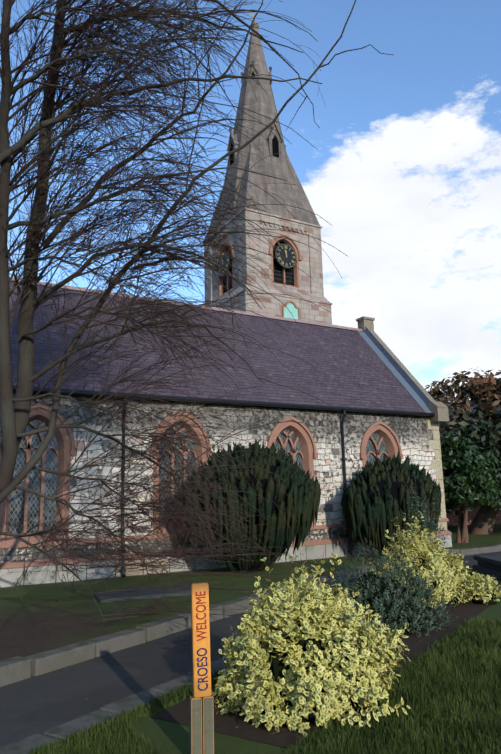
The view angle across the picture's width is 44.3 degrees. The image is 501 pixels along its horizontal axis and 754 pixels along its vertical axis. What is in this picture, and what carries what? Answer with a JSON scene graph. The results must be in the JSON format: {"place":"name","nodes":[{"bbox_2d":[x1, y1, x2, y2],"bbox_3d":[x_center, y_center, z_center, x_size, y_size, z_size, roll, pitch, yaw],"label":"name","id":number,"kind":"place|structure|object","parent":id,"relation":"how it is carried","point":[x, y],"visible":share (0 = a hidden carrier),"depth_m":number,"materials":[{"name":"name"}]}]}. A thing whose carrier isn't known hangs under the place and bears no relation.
{"place":"outdoors","nodes":[
{"label":"outdoors","id":0,"kind":"place"},
{"bbox_2d":[0,524,500,660],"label":"lawn","id":1,"kind":"structure","parent":0,"point":[81,619],"depth_m":9.98,"materials":[{"name":"green plant"}]},
{"bbox_2d":[93,583,190,602],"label":"ledger slab","id":2,"kind":"structure","parent":1,"relation":"on","point":[101,598],"depth_m":10.45,"materials":[{"name":"stone"}]},
{"bbox_2d":[0,0,392,621],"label":"bare tree","id":3,"kind":"object","parent":1,"relation":"on","point":[14,413],"visible":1,"depth_m":8.07,"materials":[{"name":"brown plant"}]},
{"bbox_2d":[0,13,451,587],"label":"church","id":4,"kind":"structure","parent":1,"relation":"on","point":[390,407],"depth_m":16.58,"materials":[{"name":"stone"}]},
{"bbox_2d":[178,440,321,572],"bbox_3d":[0.037,2.850,13.753,3.374,2.894,2.444,5,-13,-30],"label":"yew bush","id":5,"kind":"object","parent":1,"relation":"on","point":[300,488],"visible":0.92,"depth_m":12.98,"materials":[{"name":"green plant"}]},
{"bbox_2d":[341,452,441,555],"bbox_3d":[3.631,3.291,16.059,3.068,2.723,2.000,5,-13,-30],"label":"yew bush","id":6,"kind":"object","parent":1,"relation":"on","point":[375,497],"visible":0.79,"depth_m":15.36,"materials":[{"name":"green plant"}]},
{"bbox_2d":[425,376,495,403],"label":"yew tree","id":7,"kind":"object","parent":1,"relation":"on","point":[435,393],"visible":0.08,"depth_m":42.16,"materials":[{"name":"brown plant"}]},
{"bbox_2d":[439,368,500,533],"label":"tree","id":8,"kind":"object","parent":1,"relation":"on","point":[484,430],"visible":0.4,"depth_m":23.41,"materials":[{"name":"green plant"}]},
{"bbox_2d":[440,430,500,542],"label":"laurel tree","id":9,"kind":"object","parent":1,"relation":"on","point":[467,463],"visible":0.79,"depth_m":19.44,"materials":[{"name":"green plant"}]},
{"bbox_2d":[445,404,500,524],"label":"brick building","id":10,"kind":"structure","parent":1,"relation":"on","point":[453,517],"depth_m":29.59,"materials":[{"name":"brown brick"}]},
{"bbox_2d":[0,551,500,747],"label":"path","id":11,"kind":"structure","parent":0,"point":[39,704],"depth_m":6.23,"materials":[{"name":"grey asphalt"}]},
{"bbox_2d":[0,0,500,401],"label":"sky","id":12,"kind":"structure","parent":0,"point":[404,164],"materials":[{"name":"blue"}]},
{"bbox_2d":[31,567,500,753],"bbox_3d":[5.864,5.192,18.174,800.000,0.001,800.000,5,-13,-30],"label":"ground","id":13,"kind":"structure","parent":0,"point":[174,738],"depth_m":4.73,"materials":[{"name":"green plant"}]},
{"bbox_2d":[0,657,229,753],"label":"path edging","id":14,"kind":"object","parent":13,"relation":"on","point":[24,745],"visible":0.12,"depth_m":5.19,"materials":[{"name":"concrete"}]},
{"bbox_2d":[189,582,213,753],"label":"welcome signpost","id":15,"kind":"object","parent":13,"relation":"on","point":[201,706],"visible":1,"depth_m":4.38,"materials":[{"name":"orange wood"}]},
{"bbox_2d":[0,544,500,686],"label":"kerb","id":16,"kind":"structure","parent":13,"relation":"on","point":[15,669],"depth_m":7.53,"materials":[{"name":"stone"}]},
{"bbox_2d":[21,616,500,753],"bbox_3d":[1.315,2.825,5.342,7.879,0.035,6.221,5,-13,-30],"label":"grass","id":17,"kind":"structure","parent":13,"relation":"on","point":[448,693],"depth_m":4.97,"materials":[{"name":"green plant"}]},
{"bbox_2d":[149,581,500,748],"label":"soil bed","id":18,"kind":"object","parent":13,"relation":"on","point":[229,722],"visible":0.15,"depth_m":5.31,"materials":[{"name":"brown soil"}]},
{"bbox_2d":[211,549,410,736],"bbox_3d":[0.545,2.269,5.538,1.980,1.385,1.652,5,-13,-30],"label":"euonymus shrub","id":19,"kind":"object","parent":18,"relation":"on","point":[303,656],"visible":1,"depth_m":5.09,"materials":[{"name":"yellow plant"}]},
{"bbox_2d":[318,527,457,636],"bbox_3d":[1.677,2.782,8.475,2.309,1.340,1.862,5,-13,-30],"label":"grey green shrub","id":20,"kind":"object","parent":18,"relation":"on","point":[391,601],"visible":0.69,"depth_m":8.15,"materials":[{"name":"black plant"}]},
{"bbox_2d":[368,512,475,607],"bbox_3d":[2.825,3.030,10.321,1.762,1.608,1.824,-3,-11,9],"label":"euonymus shrub","id":21,"kind":"object","parent":18,"relation":"on","point":[429,561],"visible":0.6,"depth_m":10.09,"materials":[{"name":"yellow plant"}]},
{"bbox_2d":[401,469,452,559],"bbox_3d":[3.164,2.840,11.340,0.947,2.305,1.104,-1,-11,-2],"label":"shrub","id":22,"kind":"object","parent":18,"relation":"on","point":[426,516],"visible":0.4,"depth_m":11.34,"materials":[{"name":"green plant"}]},
{"bbox_2d":[465,571,500,604],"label":"euonymus shrub","id":23,"kind":"object","parent":18,"relation":"on","point":[484,589],"visible":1,"depth_m":9.89,"materials":[{"name":"yellow plant"}]},
{"bbox_2d":[472,554,500,579],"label":"ledger tomb","id":24,"kind":"object","parent":13,"relation":"on","point":[489,565],"visible":0.98,"depth_m":13.10,"materials":[{"name":"stone"}]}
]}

